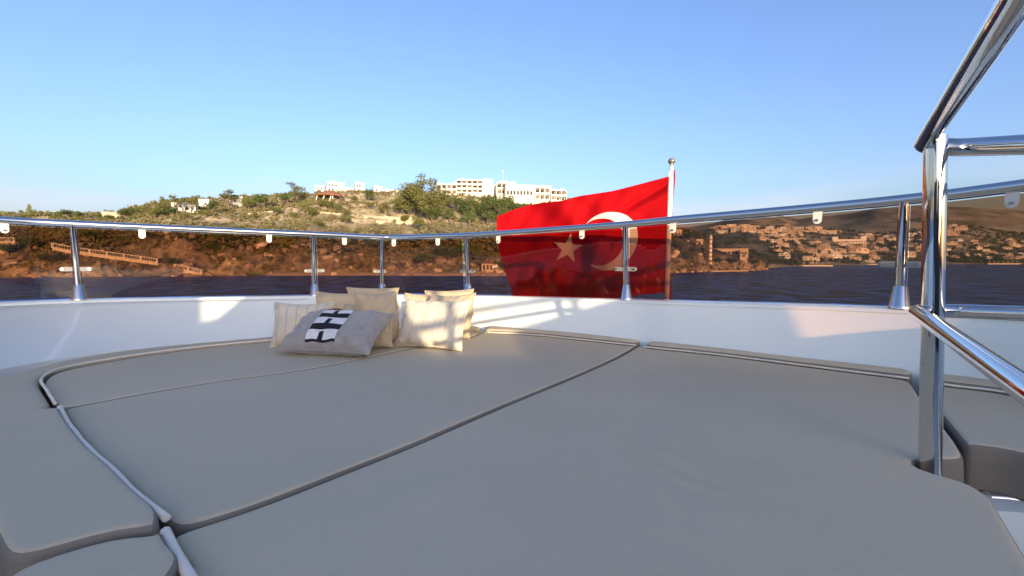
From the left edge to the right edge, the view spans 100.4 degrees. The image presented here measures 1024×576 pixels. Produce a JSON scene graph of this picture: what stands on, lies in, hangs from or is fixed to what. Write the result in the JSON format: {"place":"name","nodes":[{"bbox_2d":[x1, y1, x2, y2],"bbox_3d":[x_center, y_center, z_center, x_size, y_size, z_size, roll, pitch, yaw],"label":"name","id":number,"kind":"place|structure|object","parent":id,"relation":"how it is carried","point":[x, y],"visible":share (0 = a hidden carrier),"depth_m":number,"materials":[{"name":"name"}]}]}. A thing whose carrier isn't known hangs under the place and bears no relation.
{"place":"outdoors","nodes":[
{"label":"outdoors","id":0,"kind":"place"},
{"bbox_2d":[0,192,767,277],"bbox_3d":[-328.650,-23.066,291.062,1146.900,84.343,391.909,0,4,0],"label":"hillside","id":1,"kind":"structure","parent":0,"point":[178,248],"depth_m":168.15,"materials":[{"name":"soil"}]},
{"bbox_2d":[0,243,19,256],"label":"tree","id":2,"kind":"object","parent":1,"relation":"on","point":[7,247],"visible":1,"depth_m":145.25,"materials":[{"name":"green plant"}]},
{"bbox_2d":[0,237,19,244],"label":"stair balustrade","id":3,"kind":"object","parent":1,"relation":"on","point":[10,242],"visible":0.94,"depth_m":145.92,"materials":[{"name":"stone"}]},
{"bbox_2d":[10,236,42,250],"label":"tree","id":4,"kind":"object","parent":1,"relation":"on","point":[21,240],"visible":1,"depth_m":146.58,"materials":[{"name":"green plant"}]},
{"bbox_2d":[24,204,33,216],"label":"conifer","id":5,"kind":"object","parent":1,"relation":"on","point":[29,211],"visible":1,"depth_m":226.38,"materials":[{"name":"green plant"}]},
{"bbox_2d":[33,253,67,266],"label":"tree","id":6,"kind":"object","parent":1,"relation":"on","point":[58,256],"visible":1,"depth_m":145.49,"materials":[{"name":"green plant"}]},
{"bbox_2d":[78,229,103,242],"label":"tree","id":7,"kind":"object","parent":1,"relation":"on","point":[88,233],"visible":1,"depth_m":157.85,"materials":[{"name":"green plant"}]},
{"bbox_2d":[51,243,160,264],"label":"stair balustrade","id":8,"kind":"object","parent":1,"relation":"on","point":[115,257],"visible":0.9,"depth_m":148.39,"materials":[{"name":"stone"}]},
{"bbox_2d":[101,212,127,217],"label":"villa","id":9,"kind":"object","parent":1,"relation":"on","point":[113,214],"visible":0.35,"depth_m":235.34,"materials":[{"name":"grey"}]},
{"bbox_2d":[112,235,128,243],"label":"tree","id":10,"kind":"object","parent":1,"relation":"on","point":[120,238],"visible":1,"depth_m":156.78,"materials":[{"name":"green plant"}]},
{"bbox_2d":[117,208,132,216],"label":"broad tree","id":11,"kind":"object","parent":1,"relation":"on","point":[123,213],"visible":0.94,"depth_m":234.88,"materials":[{"name":"green plant"}]},
{"bbox_2d":[125,207,140,213],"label":"broad tree","id":12,"kind":"object","parent":1,"relation":"on","point":[134,210],"visible":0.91,"depth_m":237.86,"materials":[{"name":"green plant"}]},
{"bbox_2d":[146,208,162,218],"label":"broad tree","id":13,"kind":"object","parent":1,"relation":"on","point":[153,211],"visible":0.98,"depth_m":214.29,"materials":[{"name":"green plant"}]},
{"bbox_2d":[154,202,170,214],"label":"broad tree","id":14,"kind":"object","parent":1,"relation":"on","point":[162,205],"visible":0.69,"depth_m":217.27,"materials":[{"name":"green plant"}]},
{"bbox_2d":[160,206,175,217],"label":"broad tree","id":15,"kind":"object","parent":1,"relation":"on","point":[168,209],"visible":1,"depth_m":202.68,"materials":[{"name":"green plant"}]},
{"bbox_2d":[166,194,183,213],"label":"broad tree","id":16,"kind":"object","parent":1,"relation":"on","point":[178,201],"visible":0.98,"depth_m":224.07,"materials":[{"name":"green plant"}]},
{"bbox_2d":[170,266,183,272],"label":"boulder","id":17,"kind":"object","parent":1,"relation":"on","point":[176,269],"visible":0.97,"depth_m":151.59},
{"bbox_2d":[171,202,186,211],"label":"villa","id":18,"kind":"object","parent":1,"relation":"on","point":[182,207],"visible":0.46,"depth_m":232.11,"materials":[{"name":"grey"}]},
{"bbox_2d":[182,261,194,267],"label":"boulder","id":19,"kind":"object","parent":1,"relation":"on","point":[188,264],"visible":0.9,"depth_m":154.28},
{"bbox_2d":[174,264,204,275],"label":"stair balustrade","id":20,"kind":"object","parent":1,"relation":"on","point":[193,272],"visible":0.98,"depth_m":153.47,"materials":[{"name":"stone"}]},
{"bbox_2d":[180,195,200,214],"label":"broad tree","id":21,"kind":"object","parent":1,"relation":"on","point":[191,200],"visible":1,"depth_m":226.81,"materials":[{"name":"green plant"}]},
{"bbox_2d":[185,204,197,212],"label":"villa","id":22,"kind":"object","parent":1,"relation":"on","point":[194,209],"visible":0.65,"depth_m":234.67,"materials":[{"name":"grey"}]},
{"bbox_2d":[198,199,211,207],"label":"villa","id":23,"kind":"object","parent":1,"relation":"on","point":[203,201],"visible":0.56,"depth_m":248.23,"materials":[{"name":"grey"}]},
{"bbox_2d":[198,241,220,253],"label":"tree","id":24,"kind":"object","parent":1,"relation":"on","point":[207,244],"visible":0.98,"depth_m":161.10,"materials":[{"name":"green plant"}]},
{"bbox_2d":[202,200,221,211],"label":"broad tree","id":25,"kind":"object","parent":1,"relation":"on","point":[212,203],"visible":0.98,"depth_m":227.32,"materials":[{"name":"green plant"}]},
{"bbox_2d":[210,233,233,242],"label":"tree","id":26,"kind":"object","parent":1,"relation":"on","point":[224,235],"visible":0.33,"depth_m":164.66,"materials":[{"name":"green plant"}]},
{"bbox_2d":[220,189,238,210],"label":"broad tree","id":27,"kind":"object","parent":1,"relation":"on","point":[228,196],"visible":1,"depth_m":246.83,"materials":[{"name":"green plant"}]},
{"bbox_2d":[237,196,253,210],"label":"broad tree","id":28,"kind":"object","parent":1,"relation":"on","point":[245,201],"visible":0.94,"depth_m":246.78,"materials":[{"name":"green plant"}]},
{"bbox_2d":[247,193,269,208],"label":"broad tree","id":29,"kind":"object","parent":1,"relation":"on","point":[260,199],"visible":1,"depth_m":238.51,"materials":[{"name":"green plant"}]},
{"bbox_2d":[275,192,294,203],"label":"broad tree","id":30,"kind":"object","parent":1,"relation":"on","point":[284,197],"visible":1,"depth_m":248.71,"materials":[{"name":"green plant"}]},
{"bbox_2d":[285,182,307,203],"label":"broad tree","id":31,"kind":"object","parent":1,"relation":"on","point":[296,190],"visible":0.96,"depth_m":262.35,"materials":[{"name":"green plant"}]},
{"bbox_2d":[297,200,313,213],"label":"olive tree","id":32,"kind":"object","parent":1,"relation":"on","point":[302,204],"visible":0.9,"depth_m":238.63,"materials":[{"name":"green plant"}]},
{"bbox_2d":[302,206,316,217],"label":"olive tree","id":33,"kind":"object","parent":1,"relation":"on","point":[311,210],"visible":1,"depth_m":229.54,"materials":[{"name":"green plant"}]},
{"bbox_2d":[314,190,343,200],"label":"pavilion","id":34,"kind":"structure","parent":1,"relation":"on","point":[330,194],"depth_m":264.91,"materials":[{"name":"red tile"}]},
{"bbox_2d":[326,181,343,191],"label":"villa","id":35,"kind":"object","parent":1,"relation":"on","point":[335,185],"visible":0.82,"depth_m":294.01,"materials":[{"name":"grey"}]},
{"bbox_2d":[0,189,714,274],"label":"ground scrub","id":36,"kind":"object","parent":1,"relation":"on","point":[305,217],"visible":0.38,"depth_m":202.08,"materials":[{"name":"plant"}]},
{"bbox_2d":[354,182,364,192],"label":"tower villa","id":37,"kind":"object","parent":1,"relation":"on","point":[359,185],"visible":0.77,"depth_m":293.99,"materials":[{"name":"grey"}]},
{"bbox_2d":[363,189,374,198],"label":"broad tree","id":38,"kind":"object","parent":1,"relation":"on","point":[369,195],"visible":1,"depth_m":269.44,"materials":[{"name":"green plant"}]},
{"bbox_2d":[364,240,378,249],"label":"tree","id":39,"kind":"object","parent":1,"relation":"on","point":[372,243],"visible":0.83,"depth_m":178.67,"materials":[{"name":"green plant"}]},
{"bbox_2d":[364,215,411,221],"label":"terrace wall","id":40,"kind":"structure","parent":1,"relation":"on","point":[398,219],"depth_m":231.05,"materials":[{"name":"stone"}]},
{"bbox_2d":[376,221,413,224],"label":"terrace wall","id":41,"kind":"structure","parent":1,"relation":"on","point":[397,222],"depth_m":230.61,"materials":[{"name":"stone"}]},
{"bbox_2d":[389,186,422,215],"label":"eucalyptus tree","id":42,"kind":"object","parent":1,"relation":"on","point":[403,204],"visible":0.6,"depth_m":237.17,"materials":[{"name":"green plant"}]},
{"bbox_2d":[395,180,433,214],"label":"eucalyptus tree","id":43,"kind":"object","parent":1,"relation":"on","point":[412,201],"visible":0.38,"depth_m":240.91,"materials":[{"name":"green plant"}]},
{"bbox_2d":[412,216,425,226],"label":"olive tree","id":44,"kind":"object","parent":1,"relation":"on","point":[419,222],"visible":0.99,"depth_m":213.37,"materials":[{"name":"green plant"}]},
{"bbox_2d":[410,252,436,268],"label":"tree","id":45,"kind":"object","parent":1,"relation":"on","point":[425,258],"visible":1,"depth_m":164.81,"materials":[{"name":"green plant"}]},
{"bbox_2d":[403,172,449,221],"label":"eucalyptus tree","id":46,"kind":"object","parent":1,"relation":"on","point":[423,204],"visible":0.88,"depth_m":227.62,"materials":[{"name":"green plant"}]},
{"bbox_2d":[422,207,440,223],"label":"pine tree","id":47,"kind":"object","parent":1,"relation":"on","point":[435,214],"visible":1,"depth_m":227.91,"materials":[{"name":"green plant"}]},
{"bbox_2d":[424,185,451,219],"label":"eucalyptus tree","id":48,"kind":"object","parent":1,"relation":"on","point":[433,201],"visible":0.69,"depth_m":229.77,"materials":[{"name":"green plant"}]},
{"bbox_2d":[435,258,447,264],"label":"boulder","id":49,"kind":"object","parent":1,"relation":"on","point":[440,261],"visible":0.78,"depth_m":168.59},
{"bbox_2d":[430,245,460,260],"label":"tree","id":50,"kind":"object","parent":1,"relation":"on","point":[449,251],"visible":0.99,"depth_m":170.53,"materials":[{"name":"green plant"}]},
{"bbox_2d":[436,183,456,194],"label":"hotel block","id":51,"kind":"structure","parent":1,"relation":"on","point":[452,187],"depth_m":289.99,"materials":[{"name":"white"}]},
{"bbox_2d":[443,208,456,221],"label":"pine tree","id":52,"kind":"object","parent":1,"relation":"on","point":[448,214],"visible":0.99,"depth_m":228.92,"materials":[{"name":"green plant"}]},
{"bbox_2d":[449,196,462,211],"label":"pine tree","id":53,"kind":"object","parent":1,"relation":"on","point":[454,200],"visible":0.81,"depth_m":247.09,"materials":[{"name":"green plant"}]},
{"bbox_2d":[456,199,471,217],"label":"pine tree","id":54,"kind":"object","parent":1,"relation":"on","point":[466,205],"visible":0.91,"depth_m":237.98,"materials":[{"name":"green plant"}]},
{"bbox_2d":[461,210,476,225],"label":"pine tree","id":55,"kind":"object","parent":1,"relation":"on","point":[470,214],"visible":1,"depth_m":222.77,"materials":[{"name":"green plant"}]},
{"bbox_2d":[455,242,483,258],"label":"tree","id":56,"kind":"object","parent":1,"relation":"on","point":[473,246],"visible":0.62,"depth_m":172.01,"materials":[{"name":"green plant"}]},
{"bbox_2d":[463,197,481,210],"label":"pine tree","id":57,"kind":"object","parent":1,"relation":"on","point":[474,202],"visible":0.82,"depth_m":248.20,"materials":[{"name":"green plant"}]},
{"bbox_2d":[456,178,492,195],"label":"hotel block","id":58,"kind":"structure","parent":1,"relation":"on","point":[477,187],"depth_m":294.74,"materials":[{"name":"white"}]},
{"bbox_2d":[471,202,492,220],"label":"pine tree","id":59,"kind":"object","parent":1,"relation":"on","point":[482,208],"visible":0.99,"depth_m":236.22,"materials":[{"name":"green plant"}]},
{"bbox_2d":[469,249,496,263],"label":"shore tree","id":60,"kind":"object","parent":1,"relation":"on","point":[478,255],"visible":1,"depth_m":160.02,"materials":[{"name":"green plant"}]},
{"bbox_2d":[481,211,495,224],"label":"pine tree","id":61,"kind":"object","parent":1,"relation":"on","point":[489,215],"visible":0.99,"depth_m":228.71,"materials":[{"name":"green plant"}]},
{"bbox_2d":[476,194,500,210],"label":"pine tree","id":62,"kind":"object","parent":1,"relation":"on","point":[484,199],"visible":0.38,"depth_m":254.48,"materials":[{"name":"green plant"}]},
{"bbox_2d":[483,197,511,214],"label":"pine tree","id":63,"kind":"object","parent":1,"relation":"on","point":[501,205],"visible":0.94,"depth_m":240.29,"materials":[{"name":"green plant"}]},
{"bbox_2d":[496,181,516,198],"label":"hotel block","id":64,"kind":"structure","parent":1,"relation":"on","point":[500,185],"depth_m":289.15,"materials":[{"name":"white"}]},
{"bbox_2d":[508,202,521,210],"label":"pine tree","id":65,"kind":"object","parent":1,"relation":"on","point":[516,205],"visible":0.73,"depth_m":249.08,"materials":[{"name":"green plant"}]},
{"bbox_2d":[504,184,534,204],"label":"hotel hall","id":66,"kind":"structure","parent":1,"relation":"on","point":[523,193],"depth_m":282.68,"materials":[{"name":"grey"}]},
{"bbox_2d":[534,186,549,203],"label":"hotel block","id":67,"kind":"structure","parent":1,"relation":"on","point":[541,194],"depth_m":287.73,"materials":[{"name":"white"}]},
{"bbox_2d":[549,188,566,201],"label":"hotel block","id":68,"kind":"structure","parent":1,"relation":"on","point":[560,194],"depth_m":289.74,"materials":[{"name":"white"}]},
{"bbox_2d":[671,239,686,247],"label":"tree","id":69,"kind":"object","parent":1,"relation":"on","point":[675,242],"visible":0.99,"depth_m":214.52,"materials":[{"name":"green plant"}]},
{"bbox_2d":[679,251,693,260],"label":"tree","id":70,"kind":"object","parent":1,"relation":"on","point":[687,254],"visible":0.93,"depth_m":200.74,"materials":[{"name":"green plant"}]},
{"bbox_2d":[681,230,699,243],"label":"tree","id":71,"kind":"object","parent":1,"relation":"on","point":[689,235],"visible":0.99,"depth_m":239.55,"materials":[{"name":"green plant"}]},
{"bbox_2d":[708,235,712,263],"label":"light tower","id":72,"kind":"structure","parent":1,"relation":"on","point":[710,249],"depth_m":212.56,"materials":[{"name":"brown"}]},
{"bbox_2d":[718,248,748,258],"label":"long house","id":73,"kind":"structure","parent":1,"relation":"on","point":[735,252],"depth_m":236.62,"materials":[{"name":"grey"}]},
{"bbox_2d":[739,250,747,262],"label":"headland house","id":74,"kind":"structure","parent":1,"relation":"on","point":[743,255],"depth_m":231.32,"materials":[{"name":"grey"}]},
{"bbox_2d":[267,272,505,275],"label":"beach","id":75,"kind":"structure","parent":0,"point":[385,274],"depth_m":157.91,"materials":[{"name":"sand"}]},
{"bbox_2d":[482,261,493,271],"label":"beach hut","id":76,"kind":"object","parent":75,"relation":"on","point":[487,266],"visible":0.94,"depth_m":159.81,"materials":[{"name":"beige concrete"}]},
{"bbox_2d":[0,264,1023,306],"bbox_3d":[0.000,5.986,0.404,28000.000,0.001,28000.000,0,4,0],"label":"sea","id":77,"kind":"structure","parent":0,"point":[971,284],"depth_m":97.56,"materials":[{"name":"liquid"}]},
{"bbox_2d":[0,294,1023,555],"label":"yacht","id":78,"kind":"object","parent":77,"relation":"on","point":[38,334],"visible":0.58,"depth_m":2.25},
{"bbox_2d":[0,408,159,575],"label":"sunbed cushion","id":79,"kind":"object","parent":78,"relation":"on","point":[64,489],"visible":0.97,"depth_m":0.71,"materials":[{"name":"grey fabric"}]},
{"bbox_2d":[14,534,180,575],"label":"sunbed cushion","id":80,"kind":"object","parent":78,"relation":"on","point":[154,555],"visible":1,"depth_m":0.55,"materials":[{"name":"grey fabric"}]},
{"bbox_2d":[0,328,399,408],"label":"sunbed cushion","id":81,"kind":"object","parent":78,"relation":"on","point":[24,389],"visible":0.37,"depth_m":1.66,"materials":[{"name":"grey fabric"}]},
{"bbox_2d":[315,291,367,309],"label":"pillow","id":82,"kind":"object","parent":81,"relation":"on","point":[340,300],"visible":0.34,"depth_m":2.89,"materials":[{"name":"beige fabric"}]},
{"bbox_2d":[39,332,477,411],"bbox_3d":[-1.038,0.366,2.308,0.931,0.185,2.031,4,5,42],"label":"sunbed cushion","id":83,"kind":"object","parent":78,"relation":"on","point":[94,384],"visible":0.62,"depth_m":1.78,"materials":[{"name":"grey fabric"}]},
{"bbox_2d":[269,301,334,347],"bbox_3d":[-1.150,0.200,2.345,0.330,0.247,0.157,0,4,0],"label":"pillow","id":84,"kind":"object","parent":83,"relation":"on","point":[288,317],"visible":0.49,"depth_m":2.30,"materials":[{"name":"beige fabric"}]},
{"bbox_2d":[274,308,395,356],"bbox_3d":[-0.888,0.221,2.164,0.510,0.220,0.279,1,4,11],"label":"pillow","id":85,"kind":"object","parent":83,"relation":"on","point":[338,332],"visible":1,"depth_m":2.07,"materials":[{"name":"grey fabric"}]},
{"bbox_2d":[344,303,395,346],"bbox_3d":[-0.776,0.200,2.294,0.277,0.225,0.159,0,4,-6],"label":"pillow","id":86,"kind":"object","parent":83,"relation":"on","point":[384,338],"visible":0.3,"depth_m":2.28,"materials":[{"name":"beige fabric"}]},
{"bbox_2d":[353,290,399,343],"bbox_3d":[-0.738,0.168,2.351,0.253,0.315,0.163,-3,5,-36],"label":"pillow","id":87,"kind":"object","parent":83,"relation":"on","point":[365,301],"visible":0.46,"depth_m":2.33,"materials":[{"name":"beige fabric"}]},
{"bbox_2d":[393,298,472,350],"bbox_3d":[-0.435,0.193,2.331,0.425,0.265,0.187,1,4,20],"label":"pillow","id":88,"kind":"object","parent":83,"relation":"on","point":[438,324],"visible":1,"depth_m":2.28,"materials":[{"name":"beige fabric"}]},
{"bbox_2d":[428,292,475,338],"bbox_3d":[-0.406,0.175,2.748,0.411,0.304,0.160,3,5,33],"label":"pillow","id":89,"kind":"object","parent":83,"relation":"on","point":[467,324],"visible":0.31,"depth_m":2.67,"materials":[{"name":"beige fabric"}]},
{"bbox_2d":[57,332,635,537],"bbox_3d":[-0.296,0.383,1.840,1.068,0.210,2.214,3,5,35],"label":"sunbed cushion","id":90,"kind":"object","parent":78,"relation":"on","point":[181,461],"visible":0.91,"depth_m":1.18,"materials":[{"name":"grey fabric"}]},
{"bbox_2d":[346,287,398,308],"bbox_3d":[-1.034,0.074,3.171,0.382,0.166,0.117,-1,4,-9],"label":"pillow","id":91,"kind":"object","parent":78,"relation":"on","point":[350,290],"visible":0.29,"depth_m":3.14,"materials":[{"name":"beige fabric"}]},
{"bbox_2d":[403,293,425,315],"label":"pillow","id":92,"kind":"object","parent":78,"relation":"on","point":[416,296],"visible":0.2,"depth_m":3.15,"materials":[{"name":"beige fabric"}]},
{"bbox_2d":[425,289,473,314],"bbox_3d":[-0.458,0.105,3.095,0.391,0.206,0.114,1,4,13],"label":"pillow","id":93,"kind":"object","parent":78,"relation":"on","point":[451,293],"visible":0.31,"depth_m":3.06,"materials":[{"name":"beige fabric"}]},
{"bbox_2d":[470,326,480,334],"bbox_3d":[-0.284,0.340,2.992,0.307,0.136,0.156,3,5,37],"label":"sunbed cushion","id":94,"kind":"object","parent":78,"relation":"on","point":[475,329],"visible":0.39,"depth_m":2.92,"materials":[{"name":"beige fabric"}]},
{"bbox_2d":[0,179,1023,309],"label":"guard rail","id":95,"kind":"object","parent":78,"relation":"on","point":[901,263],"visible":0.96,"depth_m":2.50,"materials":[{"name":"silver metal"}]},
{"bbox_2d":[483,326,639,347],"bbox_3d":[0.267,0.349,2.745,1.123,0.154,0.238,2,4,30],"label":"sunbed cushion","id":96,"kind":"object","parent":78,"relation":"on","point":[557,333],"visible":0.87,"depth_m":2.68,"materials":[{"name":"grey fabric"}]},
{"bbox_2d":[159,346,1023,575],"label":"sunbed cushion","id":97,"kind":"object","parent":78,"relation":"on","point":[640,461],"visible":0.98,"depth_m":0.77,"materials":[{"name":"grey fabric"}]},
{"bbox_2d":[664,158,674,299],"bbox_3d":[1.062,-0.142,2.908,0.047,1.508,0.301,2,4,24],"label":"flagstaff","id":98,"kind":"object","parent":78,"relation":"attached to","point":[671,161],"visible":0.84,"depth_m":2.93,"materials":[{"name":"metal"}]},
{"bbox_2d":[497,170,674,299],"bbox_3d":[0.491,-0.310,3.093,1.293,1.048,0.232,1,4,16],"label":"flag","id":99,"kind":"object","parent":98,"relation":"attached to","point":[567,264],"visible":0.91,"depth_m":3.06,"materials":[{"name":"red fabric"}]},
{"bbox_2d":[647,341,911,385],"bbox_3d":[1.155,0.372,2.021,1.078,0.156,0.122,3,5,42],"label":"sunbed cushion","id":100,"kind":"object","parent":78,"relation":"on","point":[863,368],"visible":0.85,"depth_m":1.90,"materials":[{"name":"grey fabric"}]},
{"bbox_2d":[908,0,1023,475],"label":"stair guard","id":101,"kind":"object","parent":78,"relation":"on","point":[999,25],"visible":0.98,"depth_m":0.83,"materials":[{"name":"silver metal"}]},
{"bbox_2d":[944,374,1009,395],"bbox_3d":[1.683,0.395,1.303,0.178,0.151,0.683,-1,4,-12],"label":"sunbed cushion","id":102,"kind":"object","parent":78,"relation":"on","point":[967,381],"visible":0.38,"depth_m":1.50,"materials":[{"name":"grey fabric"}]},
{"bbox_2d":[943,383,1023,499],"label":"sunbed cushion","id":103,"kind":"object","parent":78,"relation":"on","point":[984,431],"visible":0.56,"depth_m":1.07,"materials":[{"name":"grey fabric"}]},
{"bbox_2d":[982,490,1023,500],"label":"step rail","id":104,"kind":"object","parent":78,"relation":"attached to","point":[993,494],"visible":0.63,"depth_m":0.98,"materials":[{"name":"silver metal"}]},
{"bbox_2d":[0,0,1023,227],"label":"sky","id":105,"kind":"structure","parent":0,"point":[108,105],"materials":[{"name":"blue"}]},
{"bbox_2d":[687,206,1023,267],"bbox_3d":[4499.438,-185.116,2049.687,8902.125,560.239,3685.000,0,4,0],"label":"coast","id":106,"kind":"structure","parent":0,"point":[879,219],"depth_m":1675.20},
{"bbox_2d":[831,236,866,244],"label":"resort block","id":107,"kind":"structure","parent":106,"relation":"on","point":[859,240],"depth_m":635.14,"materials":[{"name":"brown"}]},
{"bbox_2d":[710,223,1023,265],"bbox_3d":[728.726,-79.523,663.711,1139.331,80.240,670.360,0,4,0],"label":"town greenery","id":108,"kind":"object","parent":106,"relation":"on","point":[995,258],"visible":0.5,"depth_m":562.40,"materials":[{"name":"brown plant"}]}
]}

